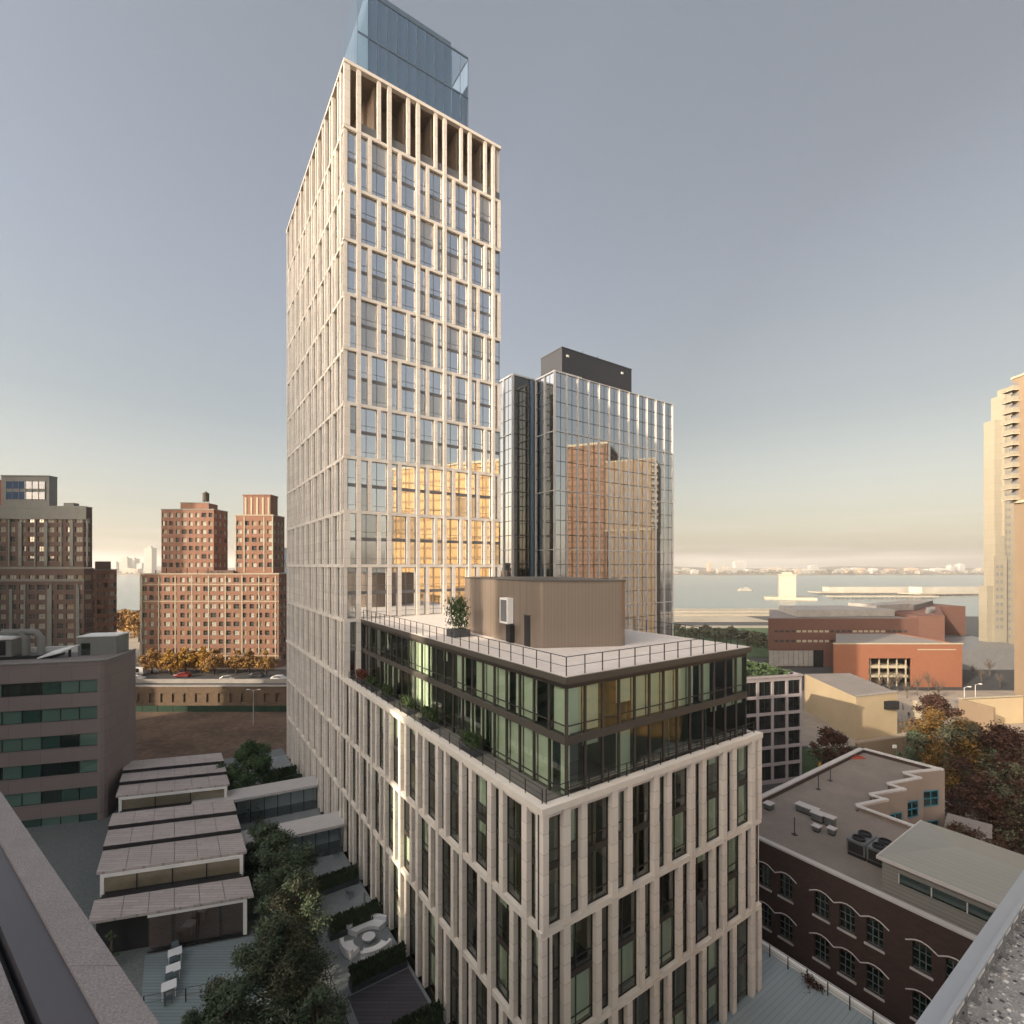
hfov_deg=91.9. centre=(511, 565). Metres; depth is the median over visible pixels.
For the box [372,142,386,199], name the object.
window
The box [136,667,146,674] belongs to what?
delivery van
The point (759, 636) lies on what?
riverside tree
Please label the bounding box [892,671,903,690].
bare tree
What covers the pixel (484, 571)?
window
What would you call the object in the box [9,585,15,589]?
window
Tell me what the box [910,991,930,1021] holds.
window
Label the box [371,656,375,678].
penthouse window
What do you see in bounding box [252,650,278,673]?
street tree
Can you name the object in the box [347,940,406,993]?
hedge
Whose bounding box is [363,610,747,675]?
roof railing
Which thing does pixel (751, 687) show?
window
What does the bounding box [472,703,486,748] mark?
penthouse window
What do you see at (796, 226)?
sky
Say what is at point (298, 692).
window
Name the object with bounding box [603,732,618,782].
penthouse window
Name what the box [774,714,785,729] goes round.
window
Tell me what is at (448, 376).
window
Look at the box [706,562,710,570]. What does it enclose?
building
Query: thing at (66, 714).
window
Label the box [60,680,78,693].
window
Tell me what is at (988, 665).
bare tree
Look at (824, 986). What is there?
canopy railing
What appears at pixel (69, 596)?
window
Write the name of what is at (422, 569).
window
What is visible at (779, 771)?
window
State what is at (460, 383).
window
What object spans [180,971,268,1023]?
courtyard tree
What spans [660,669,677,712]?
penthouse window
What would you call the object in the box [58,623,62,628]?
window
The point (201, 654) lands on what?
street tree
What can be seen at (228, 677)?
parked car
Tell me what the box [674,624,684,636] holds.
riverside tree
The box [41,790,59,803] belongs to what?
window
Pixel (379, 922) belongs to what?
curved sofa
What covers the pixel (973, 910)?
strip window
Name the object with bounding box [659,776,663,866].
window
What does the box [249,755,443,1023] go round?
terrace path
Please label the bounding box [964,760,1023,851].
autumn tree
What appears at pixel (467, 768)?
window
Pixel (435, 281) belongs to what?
window
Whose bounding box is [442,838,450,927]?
window
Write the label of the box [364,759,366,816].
window
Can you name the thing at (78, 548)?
window
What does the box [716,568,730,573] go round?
building
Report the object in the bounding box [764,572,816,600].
ventilation tower
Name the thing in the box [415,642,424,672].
penthouse window
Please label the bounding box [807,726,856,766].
autumn tree
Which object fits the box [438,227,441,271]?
window
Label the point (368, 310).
window
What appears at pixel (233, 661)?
street tree
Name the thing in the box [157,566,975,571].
hills
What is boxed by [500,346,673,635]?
glass tower
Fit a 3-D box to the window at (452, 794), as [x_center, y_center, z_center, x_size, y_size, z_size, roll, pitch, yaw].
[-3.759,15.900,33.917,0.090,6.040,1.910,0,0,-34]
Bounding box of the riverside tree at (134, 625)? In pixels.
[123,612,139,641]
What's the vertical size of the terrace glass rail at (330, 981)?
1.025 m
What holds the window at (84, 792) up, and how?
in the office building at (67, 734)
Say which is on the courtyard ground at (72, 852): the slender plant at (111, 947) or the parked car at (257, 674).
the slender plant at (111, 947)
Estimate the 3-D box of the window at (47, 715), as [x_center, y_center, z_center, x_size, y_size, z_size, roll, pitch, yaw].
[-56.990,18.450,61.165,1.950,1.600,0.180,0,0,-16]
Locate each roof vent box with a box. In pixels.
[762,800,774,810]
[794,801,819,815]
[809,809,826,823]
[811,823,822,832]
[823,813,836,826]
[826,825,837,835]
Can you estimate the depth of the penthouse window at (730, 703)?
36.22 m
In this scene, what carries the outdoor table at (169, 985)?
on the timber deck at (201, 964)
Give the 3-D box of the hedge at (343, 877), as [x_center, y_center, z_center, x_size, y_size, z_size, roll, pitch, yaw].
[-17.494,31.025,48.951,4.531,1.850,1.192,0,0,-34]
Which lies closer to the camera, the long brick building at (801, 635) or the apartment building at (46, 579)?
the apartment building at (46, 579)
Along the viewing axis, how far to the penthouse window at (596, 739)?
28.59 m
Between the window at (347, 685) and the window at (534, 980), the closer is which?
the window at (534, 980)
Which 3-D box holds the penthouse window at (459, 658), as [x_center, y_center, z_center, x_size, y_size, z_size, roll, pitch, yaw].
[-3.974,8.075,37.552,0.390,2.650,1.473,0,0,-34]
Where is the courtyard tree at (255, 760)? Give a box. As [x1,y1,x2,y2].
[215,739,283,789]
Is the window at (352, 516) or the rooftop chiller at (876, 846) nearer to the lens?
the rooftop chiller at (876, 846)
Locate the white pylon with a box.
[913,700,921,718]
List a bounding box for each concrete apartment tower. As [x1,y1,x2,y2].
[979,390,1013,643]
[1001,373,1023,722]
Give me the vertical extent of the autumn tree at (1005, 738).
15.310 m
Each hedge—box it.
[269,764,296,779]
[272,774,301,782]
[312,863,358,897]
[327,897,380,941]
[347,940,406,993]
[392,998,444,1023]
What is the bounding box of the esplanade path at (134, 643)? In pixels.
[117,611,286,668]
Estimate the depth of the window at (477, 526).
65.26 m
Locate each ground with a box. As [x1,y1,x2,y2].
[26,748,329,1023]
[136,712,288,759]
[674,616,1023,854]
[675,628,768,657]
[802,690,1023,746]
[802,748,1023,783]
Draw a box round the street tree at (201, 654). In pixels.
[186,646,211,672]
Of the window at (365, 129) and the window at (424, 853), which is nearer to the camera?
the window at (424, 853)
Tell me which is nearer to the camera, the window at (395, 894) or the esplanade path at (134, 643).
the window at (395, 894)
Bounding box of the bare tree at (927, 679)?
[921,671,934,690]
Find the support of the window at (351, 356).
in the stone fin tower at (393, 230)
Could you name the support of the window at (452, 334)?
in the stone fin tower at (393, 230)
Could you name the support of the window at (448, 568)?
in the stone fin tower at (393, 230)
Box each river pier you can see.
[674,608,778,612]
[674,613,768,615]
[808,587,908,593]
[826,595,938,598]
[897,586,978,595]
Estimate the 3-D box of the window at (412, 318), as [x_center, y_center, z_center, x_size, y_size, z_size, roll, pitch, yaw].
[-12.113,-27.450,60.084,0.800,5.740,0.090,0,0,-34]
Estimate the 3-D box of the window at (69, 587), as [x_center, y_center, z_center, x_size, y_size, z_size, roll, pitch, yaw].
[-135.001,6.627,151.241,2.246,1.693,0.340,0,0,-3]
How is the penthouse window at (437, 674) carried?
in the podium building at (632, 897)
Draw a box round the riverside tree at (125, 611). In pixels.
[117,608,134,631]
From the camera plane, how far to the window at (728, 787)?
35.31 m
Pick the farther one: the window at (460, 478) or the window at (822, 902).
the window at (460, 478)
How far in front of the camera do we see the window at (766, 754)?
86.16 m
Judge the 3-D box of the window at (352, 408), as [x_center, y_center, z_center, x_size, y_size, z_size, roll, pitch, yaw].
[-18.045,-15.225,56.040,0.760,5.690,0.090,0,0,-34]
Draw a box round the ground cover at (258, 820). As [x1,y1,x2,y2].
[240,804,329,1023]
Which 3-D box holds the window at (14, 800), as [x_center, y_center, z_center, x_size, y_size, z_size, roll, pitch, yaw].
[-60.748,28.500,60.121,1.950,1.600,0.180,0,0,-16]
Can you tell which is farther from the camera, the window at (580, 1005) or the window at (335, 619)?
the window at (335, 619)
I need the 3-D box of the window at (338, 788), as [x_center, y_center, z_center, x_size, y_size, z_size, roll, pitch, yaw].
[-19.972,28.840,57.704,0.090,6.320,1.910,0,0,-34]
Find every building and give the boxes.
[0,475,93,646]
[0,629,135,827]
[89,753,253,952]
[93,561,116,632]
[111,561,118,571]
[119,557,131,570]
[122,568,142,573]
[131,557,139,568]
[137,563,143,569]
[140,491,286,667]
[144,546,156,572]
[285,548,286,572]
[339,614,762,1023]
[690,569,698,573]
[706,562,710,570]
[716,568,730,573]
[733,561,745,572]
[747,658,803,784]
[759,747,991,1023]
[768,599,1013,669]
[776,568,787,571]
[801,569,814,572]
[804,673,922,757]
[807,565,818,569]
[833,633,962,686]
[868,568,877,573]
[904,568,917,570]
[914,570,923,573]
[929,568,944,571]
[946,565,954,569]
[955,563,964,570]
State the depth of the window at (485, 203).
65.95 m
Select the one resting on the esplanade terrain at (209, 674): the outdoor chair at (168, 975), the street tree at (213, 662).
the street tree at (213, 662)
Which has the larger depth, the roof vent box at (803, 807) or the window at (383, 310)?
the window at (383, 310)
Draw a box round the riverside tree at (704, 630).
[698,624,712,636]
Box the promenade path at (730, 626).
[680,626,767,627]
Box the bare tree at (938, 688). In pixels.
[933,677,945,693]
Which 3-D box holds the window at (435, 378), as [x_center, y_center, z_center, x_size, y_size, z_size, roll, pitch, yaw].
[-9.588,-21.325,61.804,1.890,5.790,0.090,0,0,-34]
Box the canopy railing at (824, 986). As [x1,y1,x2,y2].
[762,940,892,1023]
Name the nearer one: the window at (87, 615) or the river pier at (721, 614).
the window at (87, 615)
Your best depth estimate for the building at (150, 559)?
2100.00 m
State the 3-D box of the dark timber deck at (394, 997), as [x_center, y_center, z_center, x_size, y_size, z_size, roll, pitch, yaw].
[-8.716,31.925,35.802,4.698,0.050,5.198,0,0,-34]
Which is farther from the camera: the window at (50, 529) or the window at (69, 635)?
the window at (50, 529)
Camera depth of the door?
37.00 m
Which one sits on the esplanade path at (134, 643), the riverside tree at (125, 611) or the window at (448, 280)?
the riverside tree at (125, 611)
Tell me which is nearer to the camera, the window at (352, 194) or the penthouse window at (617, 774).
the penthouse window at (617, 774)
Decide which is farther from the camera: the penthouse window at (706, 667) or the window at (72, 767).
the window at (72, 767)
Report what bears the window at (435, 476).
in the stone fin tower at (393, 230)
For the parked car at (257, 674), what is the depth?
146.15 m
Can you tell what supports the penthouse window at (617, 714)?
in the podium building at (632, 897)
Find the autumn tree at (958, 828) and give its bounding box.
[946,819,986,837]
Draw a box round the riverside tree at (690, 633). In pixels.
[683,626,698,638]
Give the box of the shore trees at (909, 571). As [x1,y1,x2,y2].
[117,569,983,574]
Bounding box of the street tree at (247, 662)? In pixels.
[237,649,257,672]
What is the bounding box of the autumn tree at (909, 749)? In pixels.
[894,729,929,764]
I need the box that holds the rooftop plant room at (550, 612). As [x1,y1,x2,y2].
[464,577,626,647]
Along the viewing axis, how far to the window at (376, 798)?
47.57 m
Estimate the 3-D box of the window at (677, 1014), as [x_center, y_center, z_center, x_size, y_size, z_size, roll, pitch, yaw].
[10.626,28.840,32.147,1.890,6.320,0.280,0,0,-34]
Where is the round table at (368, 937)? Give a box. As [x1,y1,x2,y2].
[362,931,374,942]
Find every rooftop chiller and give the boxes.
[846,829,876,860]
[866,837,891,867]
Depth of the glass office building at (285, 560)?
330.00 m
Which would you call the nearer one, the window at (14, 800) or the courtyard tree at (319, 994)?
the courtyard tree at (319, 994)
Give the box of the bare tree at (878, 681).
[875,675,884,684]
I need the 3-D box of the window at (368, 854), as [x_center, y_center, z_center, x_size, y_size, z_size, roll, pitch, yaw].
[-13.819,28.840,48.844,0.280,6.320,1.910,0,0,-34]
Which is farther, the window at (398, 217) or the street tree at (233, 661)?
the street tree at (233, 661)
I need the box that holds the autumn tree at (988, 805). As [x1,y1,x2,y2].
[945,770,1023,853]
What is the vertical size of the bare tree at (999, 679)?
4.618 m
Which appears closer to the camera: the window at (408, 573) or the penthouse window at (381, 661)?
the penthouse window at (381, 661)
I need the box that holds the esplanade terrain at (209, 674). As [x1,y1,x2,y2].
[117,610,286,684]
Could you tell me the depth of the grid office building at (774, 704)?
86.79 m
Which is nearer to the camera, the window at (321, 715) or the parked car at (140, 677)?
the window at (321, 715)
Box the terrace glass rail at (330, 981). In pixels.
[303,907,348,1022]
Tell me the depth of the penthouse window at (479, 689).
35.29 m
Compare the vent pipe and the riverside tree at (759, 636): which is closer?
the vent pipe
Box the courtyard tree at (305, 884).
[233,862,336,974]
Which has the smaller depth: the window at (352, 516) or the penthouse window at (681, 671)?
the penthouse window at (681, 671)
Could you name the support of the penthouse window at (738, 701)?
in the podium building at (632, 897)
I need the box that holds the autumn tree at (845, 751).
[839,748,852,754]
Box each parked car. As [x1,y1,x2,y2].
[136,675,145,678]
[173,672,191,677]
[219,675,237,678]
[247,672,264,677]
[270,675,286,678]
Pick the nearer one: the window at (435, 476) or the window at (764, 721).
the window at (435, 476)
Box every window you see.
[0,604,5,609]
[0,614,5,619]
[1,683,20,696]
[1,711,20,724]
[1,738,20,752]
[1,766,20,780]
[3,794,20,806]
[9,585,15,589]
[21,682,40,695]
[21,710,40,723]
[21,737,40,750]
[21,764,40,778]
[21,792,40,805]
[21,819,40,827]
[29,604,34,609]
[37,604,44,609]
[38,585,44,589]
[38,594,44,599]
[38,614,44,618]
[38,623,44,628]
[41,681,59,694]
[41,708,59,721]
[41,736,59,749]
[41,763,59,776]
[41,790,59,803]
[41,817,59,825]
[48,527,53,532]
[48,537,53,541]
[48,546,53,551]
[48,556,53,560]
[57,633,62,638]
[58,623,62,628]
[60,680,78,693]
[60,707,78,720]
[60,734,78,747]
[60,761,78,774]
[60,788,78,801]
[60,815,78,823]
[66,594,73,599]
[66,604,73,609]
[66,623,73,628]
[66,633,73,638]
[67,585,73,589]
[67,614,73,618]
[75,527,82,532]
[75,546,82,551]
[76,537,81,541]
[76,556,81,560]
[79,679,96,692]
[79,706,96,719]
[79,733,96,746]
[79,759,96,772]
[79,786,96,799]
[79,813,96,821]
[85,575,91,580]
[85,584,92,589]
[85,594,91,599]
[85,603,92,608]
[85,613,91,618]
[85,622,91,628]
[100,854,243,897]
[119,786,227,812]
[147,899,247,952]
[164,630,169,635]
[210,630,215,635]
[233,630,238,635]
[236,521,241,525]
[236,529,241,533]
[236,546,241,550]
[236,554,241,558]
[289,683,289,715]
[298,692,298,727]
[303,697,303,734]
[310,659,310,698]
[314,708,314,748]
[316,663,316,704]
[316,758,316,800]
[321,715,321,757]
[323,668,323,711]
[323,767,323,812]
[328,722,328,767]
[330,672,330,718]
[330,777,330,812]
[335,619,336,670]
[335,729,336,777]
[338,147,339,195]
[338,567,339,616]
[338,677,339,726]
[338,788,339,810]
[343,128,355,186]
[343,241,355,293]
[343,349,355,402]
[343,458,355,509]
[343,567,355,618]
[344,738,345,789]
[347,685,348,735]
[347,800,348,853]
[350,190,355,239]
[350,297,355,347]
[350,406,355,455]
[350,513,355,563]
[350,622,355,676]
[353,748,355,802]
[357,692,358,745]
[357,813,358,870]
[361,123,376,138]
[361,137,366,191]
[361,195,376,247]
[361,247,366,297]
[361,300,376,352]
[361,354,366,404]
[361,408,376,458]
[361,461,366,510]
[361,514,376,563]
[361,567,366,617]
[361,623,374,673]
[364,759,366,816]
[367,699,369,756]
[367,827,369,888]
[371,628,375,653]
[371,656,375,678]
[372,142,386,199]
[372,251,386,303]
[372,356,386,407]
[372,462,386,511]
[372,567,386,616]
[375,770,378,832]
[376,629,380,655]
[376,659,380,687]
[380,708,382,768]
[380,844,382,909]
[381,203,386,251]
[381,307,386,355]
[381,411,386,459]
[381,515,386,563]
[381,631,388,657]
[381,661,388,686]
[386,633,390,660]
[386,663,393,694]
[389,784,392,850]
[391,634,395,660]
[391,666,399,693]
[392,139,405,152]
[392,152,396,204]
[392,208,405,258]
[392,258,396,306]
[392,310,405,359]
[392,361,396,409]
[392,413,405,461]
[392,464,396,512]
[392,516,405,563]
[392,567,396,615]
[394,717,397,783]
[394,863,397,934]
[396,636,401,662]
[396,668,398,698]
[402,157,414,211]
[402,262,414,311]
[402,364,414,412]
[402,466,414,513]
[402,567,414,615]
[402,638,411,666]
[402,671,403,693]
[404,799,408,871]
[408,639,417,670]
[408,674,417,708]
[410,215,414,261]
[410,315,414,362]
[410,416,414,462]
[410,517,414,563]
[410,729,414,800]
[410,885,414,962]
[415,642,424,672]
[415,677,424,709]
[420,166,424,216]
[420,220,432,268]
[420,269,424,314]
[420,318,432,366]
[420,368,424,414]
[420,418,432,465]
[420,468,424,514]
[420,517,432,563]
[420,567,424,613]
[421,644,431,676]
[421,680,431,713]
[422,818,427,896]
[428,741,434,819]
[428,909,434,996]
[429,170,441,223]
[429,272,441,320]
[429,370,441,417]
[429,469,441,515]
[429,567,441,613]
[429,646,435,676]
[436,648,447,680]
[436,686,443,721]
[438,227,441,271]
[438,324,441,368]
[438,422,441,466]
[438,519,441,563]
[442,751,442,827]
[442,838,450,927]
[442,928,442,1003]
[444,651,452,687]
[444,690,452,732]
[447,179,450,227]
[447,231,458,277]
[447,278,450,322]
[447,326,458,373]
[447,375,450,419]
[447,423,458,468]
[447,519,458,563]
[447,567,450,612]
[450,756,458,843]
[450,939,458,1023]
[453,654,465,690]
[453,694,465,732]
[455,183,466,234]
[455,281,466,327]
[455,377,466,422]
[455,472,466,516]
[455,567,466,608]
[457,853,458,937]
[462,656,471,695]
[462,698,475,736]
[467,768,468,853]
[467,863,476,961]
[467,962,468,1023]
[472,191,475,237]
[472,242,482,286]
[472,334,482,378]
[472,428,482,471]
[472,521,482,563]
[472,660,486,700]
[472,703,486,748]
[476,774,486,870]
[476,974,486,1023]
[480,195,490,244]
[480,290,490,335]
[480,383,490,427]
[480,475,490,518]
[480,567,490,576]
[483,663,497,705]
[483,708,497,756]
[485,882,486,974]
[494,667,509,710]
[494,713,509,763]
[496,788,498,882]
[496,893,508,1003]
[496,1002,497,1023]
[506,670,522,716]
[506,719,522,771]
[507,795,520,904]
[518,915,520,1018]
[519,674,536,722]
[519,725,536,780]
[532,813,535,918]
[532,930,548,1023]
[533,679,548,729]
[533,731,552,789]
[538,814,559,929]
[549,684,569,736]
[549,739,569,795]
[552,931,559,1023]
[564,686,585,737]
[567,741,585,794]
[571,808,577,912]
[571,914,592,1023]
[582,683,602,732]
[582,737,602,786]
[588,797,607,903]
[602,905,607,1008]
[603,680,618,727]
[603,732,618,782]
[616,677,634,723]
[616,728,634,777]
[618,791,623,888]
[618,890,635,997]
[622,1007,623,1023]
[631,674,649,719]
[633,781,649,880]
[635,724,649,771]
[635,988,649,1023]
[645,883,649,978]
[646,671,663,715]
[650,720,663,766]
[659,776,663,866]
[659,869,674,968]
[659,978,663,1023]
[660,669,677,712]
[664,716,677,761]
[672,768,686,860]
[672,962,686,1023]
[674,667,689,706]
[678,713,689,754]
[683,863,686,952]
[686,664,702,705]
[690,710,702,749]
[695,763,698,848]
[695,852,707,943]
[695,953,698,1023]
[699,662,713,700]
[703,707,713,745]
[706,756,718,842]
[706,939,718,1023]
[710,703,725,744]
[714,660,725,699]
[716,846,718,929]
[722,701,735,737]
[726,658,735,693]
[727,752,729,831]
[727,835,737,921]
[727,931,729,1011]
[732,656,746,693]
[732,698,746,735]
[737,745,747,826]
[737,918,747,1002]
[746,830,747,908]
[747,683,756,697]
[747,700,755,714]
[747,717,755,730]
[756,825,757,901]
[759,682,771,696]
[759,699,771,713]
[759,716,771,730]
[759,863,771,892]
[761,904,771,932]
[762,732,771,747]
[762,749,771,764]
[762,766,771,781]
[774,681,785,695]
[774,697,785,712]
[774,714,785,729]
[774,731,784,746]
[774,748,785,762]
[774,765,785,779]
[777,874,793,903]
[777,915,793,945]
[788,680,799,694]
[788,696,799,711]
[788,713,799,727]
[788,730,799,744]
[788,746,799,761]
[788,763,799,778]
[812,892,829,924]
[812,935,829,968]
[837,905,855,938]
[837,950,855,984]
[864,918,884,954]
[864,965,884,1002]
[890,789,938,825]
[898,873,992,921]
[910,941,932,980]
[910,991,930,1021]
[946,958,956,977]
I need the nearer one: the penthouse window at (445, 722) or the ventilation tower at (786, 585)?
the penthouse window at (445, 722)
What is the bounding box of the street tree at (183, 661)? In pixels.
[171,647,199,673]
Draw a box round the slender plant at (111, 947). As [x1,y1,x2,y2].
[105,930,119,956]
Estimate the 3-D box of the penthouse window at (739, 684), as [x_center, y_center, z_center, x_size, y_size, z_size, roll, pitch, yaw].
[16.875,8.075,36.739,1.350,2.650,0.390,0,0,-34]
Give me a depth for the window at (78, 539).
152.26 m
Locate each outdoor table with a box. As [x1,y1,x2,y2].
[161,978,176,1001]
[166,961,180,977]
[168,946,181,964]
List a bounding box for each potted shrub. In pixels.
[353,669,369,684]
[364,676,378,691]
[377,682,394,701]
[396,694,417,714]
[418,704,438,729]
[443,596,470,637]
[458,728,484,757]
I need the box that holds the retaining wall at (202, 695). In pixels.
[136,685,286,705]
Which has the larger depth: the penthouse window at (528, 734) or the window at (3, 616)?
the window at (3, 616)
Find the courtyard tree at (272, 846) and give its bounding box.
[248,827,321,917]
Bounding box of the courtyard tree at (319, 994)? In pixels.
[286,979,352,1023]
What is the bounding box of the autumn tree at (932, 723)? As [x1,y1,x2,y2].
[897,705,998,795]
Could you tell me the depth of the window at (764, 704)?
86.02 m
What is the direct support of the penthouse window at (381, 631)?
in the podium building at (632, 897)
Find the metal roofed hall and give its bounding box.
[876,820,1023,933]
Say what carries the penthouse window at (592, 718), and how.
in the podium building at (632, 897)
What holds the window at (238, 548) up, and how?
in the brick apartment building at (196, 594)
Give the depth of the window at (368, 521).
57.08 m
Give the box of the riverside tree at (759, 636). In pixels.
[751,632,767,647]
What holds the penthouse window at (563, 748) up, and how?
in the podium building at (632, 897)
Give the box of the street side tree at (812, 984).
[797,971,826,994]
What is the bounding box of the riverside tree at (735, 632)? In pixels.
[724,625,738,639]
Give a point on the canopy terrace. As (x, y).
(780, 997)
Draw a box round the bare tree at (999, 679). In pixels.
[995,673,1003,687]
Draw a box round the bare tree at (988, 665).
[983,659,996,675]
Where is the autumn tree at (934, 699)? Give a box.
[905,691,971,755]
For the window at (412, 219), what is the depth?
60.12 m
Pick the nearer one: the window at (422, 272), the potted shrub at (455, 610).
the potted shrub at (455, 610)
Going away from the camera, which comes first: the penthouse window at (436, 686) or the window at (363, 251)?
the penthouse window at (436, 686)
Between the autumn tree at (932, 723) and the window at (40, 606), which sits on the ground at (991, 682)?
the autumn tree at (932, 723)
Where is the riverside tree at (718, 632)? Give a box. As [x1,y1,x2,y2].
[711,627,727,641]
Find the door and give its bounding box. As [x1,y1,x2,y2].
[524,614,530,646]
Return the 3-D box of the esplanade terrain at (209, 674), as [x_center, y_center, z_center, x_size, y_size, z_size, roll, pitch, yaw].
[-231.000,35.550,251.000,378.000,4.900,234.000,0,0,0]
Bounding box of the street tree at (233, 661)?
[224,650,249,673]
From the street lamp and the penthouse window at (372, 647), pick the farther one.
the street lamp
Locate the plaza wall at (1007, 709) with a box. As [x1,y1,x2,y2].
[958,695,1022,733]
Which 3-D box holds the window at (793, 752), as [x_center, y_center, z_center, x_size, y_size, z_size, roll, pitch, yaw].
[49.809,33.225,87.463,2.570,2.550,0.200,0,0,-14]
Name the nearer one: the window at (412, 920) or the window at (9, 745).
the window at (412, 920)
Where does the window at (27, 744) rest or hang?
in the office building at (67, 734)
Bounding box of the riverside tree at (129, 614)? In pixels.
[120,609,139,636]
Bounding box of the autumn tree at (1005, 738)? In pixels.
[941,719,1023,825]
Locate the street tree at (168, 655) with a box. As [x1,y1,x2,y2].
[156,648,183,673]
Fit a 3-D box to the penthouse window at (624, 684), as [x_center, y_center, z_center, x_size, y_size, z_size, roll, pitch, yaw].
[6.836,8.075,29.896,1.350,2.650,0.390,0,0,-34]
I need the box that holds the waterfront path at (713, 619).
[674,616,767,621]
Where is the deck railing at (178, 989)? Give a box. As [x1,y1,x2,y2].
[143,977,238,1005]
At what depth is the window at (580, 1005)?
27.59 m
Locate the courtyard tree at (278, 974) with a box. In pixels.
[198,908,343,1023]
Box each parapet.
[0,791,158,1023]
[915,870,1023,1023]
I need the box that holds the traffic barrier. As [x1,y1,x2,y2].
[136,679,286,682]
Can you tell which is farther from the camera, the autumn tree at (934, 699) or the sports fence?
the sports fence
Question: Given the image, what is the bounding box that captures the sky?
[0,0,1023,567]
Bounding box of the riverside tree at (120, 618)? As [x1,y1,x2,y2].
[117,609,125,630]
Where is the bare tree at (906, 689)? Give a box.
[902,681,911,697]
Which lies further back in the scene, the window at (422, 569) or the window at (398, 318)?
the window at (422, 569)
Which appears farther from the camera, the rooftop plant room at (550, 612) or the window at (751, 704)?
the window at (751, 704)
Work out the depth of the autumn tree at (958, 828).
57.67 m
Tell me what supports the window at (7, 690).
in the office building at (67, 734)
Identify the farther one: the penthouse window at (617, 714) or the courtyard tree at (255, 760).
the courtyard tree at (255, 760)
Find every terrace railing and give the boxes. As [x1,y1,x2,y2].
[349,672,542,803]
[545,722,753,803]
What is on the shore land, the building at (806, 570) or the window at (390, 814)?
the building at (806, 570)
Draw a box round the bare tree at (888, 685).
[882,675,896,688]
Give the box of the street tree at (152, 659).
[137,648,161,673]
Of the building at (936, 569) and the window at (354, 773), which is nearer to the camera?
the window at (354, 773)
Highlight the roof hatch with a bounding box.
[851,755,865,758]
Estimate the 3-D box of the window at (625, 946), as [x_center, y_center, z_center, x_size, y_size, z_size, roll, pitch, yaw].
[6.635,22.300,29.427,1.910,6.040,0.280,0,0,-34]
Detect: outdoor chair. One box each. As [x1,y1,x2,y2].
[164,971,173,981]
[164,991,173,1003]
[170,955,177,963]
[171,940,177,948]
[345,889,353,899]
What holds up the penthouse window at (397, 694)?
in the podium building at (632, 897)
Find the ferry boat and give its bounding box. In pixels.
[738,587,752,590]
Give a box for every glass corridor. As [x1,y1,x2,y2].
[191,776,317,823]
[241,811,343,876]
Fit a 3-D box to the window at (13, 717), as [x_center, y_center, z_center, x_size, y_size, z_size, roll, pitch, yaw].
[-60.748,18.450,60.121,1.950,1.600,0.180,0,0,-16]
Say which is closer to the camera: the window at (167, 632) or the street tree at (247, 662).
the street tree at (247, 662)
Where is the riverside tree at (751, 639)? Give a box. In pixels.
[745,630,759,644]
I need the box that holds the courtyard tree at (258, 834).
[243,820,292,882]
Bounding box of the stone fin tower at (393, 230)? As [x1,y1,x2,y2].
[286,0,500,858]
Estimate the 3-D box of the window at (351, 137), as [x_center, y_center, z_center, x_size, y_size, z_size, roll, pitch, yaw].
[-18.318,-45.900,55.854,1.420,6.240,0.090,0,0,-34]
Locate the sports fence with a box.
[136,705,286,711]
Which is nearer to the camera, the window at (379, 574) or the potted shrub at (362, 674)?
the potted shrub at (362, 674)
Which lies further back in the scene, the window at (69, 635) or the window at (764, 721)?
the window at (69, 635)
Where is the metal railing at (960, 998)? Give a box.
[939,894,1023,1023]
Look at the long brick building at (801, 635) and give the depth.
185.12 m
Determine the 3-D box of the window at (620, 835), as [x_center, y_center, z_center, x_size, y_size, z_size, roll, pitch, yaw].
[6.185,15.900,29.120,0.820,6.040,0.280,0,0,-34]
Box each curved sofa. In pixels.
[339,937,359,961]
[347,913,388,936]
[360,938,391,959]
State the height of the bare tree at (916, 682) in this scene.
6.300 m
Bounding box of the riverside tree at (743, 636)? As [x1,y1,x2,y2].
[735,629,750,644]
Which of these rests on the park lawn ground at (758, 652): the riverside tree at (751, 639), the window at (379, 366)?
the riverside tree at (751, 639)
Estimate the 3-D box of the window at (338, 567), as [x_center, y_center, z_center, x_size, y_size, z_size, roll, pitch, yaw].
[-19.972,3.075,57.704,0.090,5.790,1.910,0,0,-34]
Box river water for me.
[117,567,983,615]
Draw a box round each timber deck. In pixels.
[142,935,271,1023]
[348,968,429,1023]
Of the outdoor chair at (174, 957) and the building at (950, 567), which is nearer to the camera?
the outdoor chair at (174, 957)
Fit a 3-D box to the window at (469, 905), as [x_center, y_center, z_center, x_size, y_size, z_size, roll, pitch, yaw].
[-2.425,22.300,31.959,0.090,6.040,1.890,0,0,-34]
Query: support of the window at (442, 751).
in the podium building at (632, 897)
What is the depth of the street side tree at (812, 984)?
37.24 m
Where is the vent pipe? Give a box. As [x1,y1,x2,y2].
[791,817,797,835]
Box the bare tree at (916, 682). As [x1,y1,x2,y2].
[909,676,923,695]
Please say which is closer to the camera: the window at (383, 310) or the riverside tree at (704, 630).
the window at (383, 310)
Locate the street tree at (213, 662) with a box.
[198,648,224,673]
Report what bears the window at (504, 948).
in the podium building at (632, 897)
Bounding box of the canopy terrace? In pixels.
[683,940,894,1023]
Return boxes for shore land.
[117,568,983,574]
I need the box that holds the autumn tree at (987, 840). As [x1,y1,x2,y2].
[976,833,1022,854]
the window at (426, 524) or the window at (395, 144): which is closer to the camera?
the window at (395, 144)

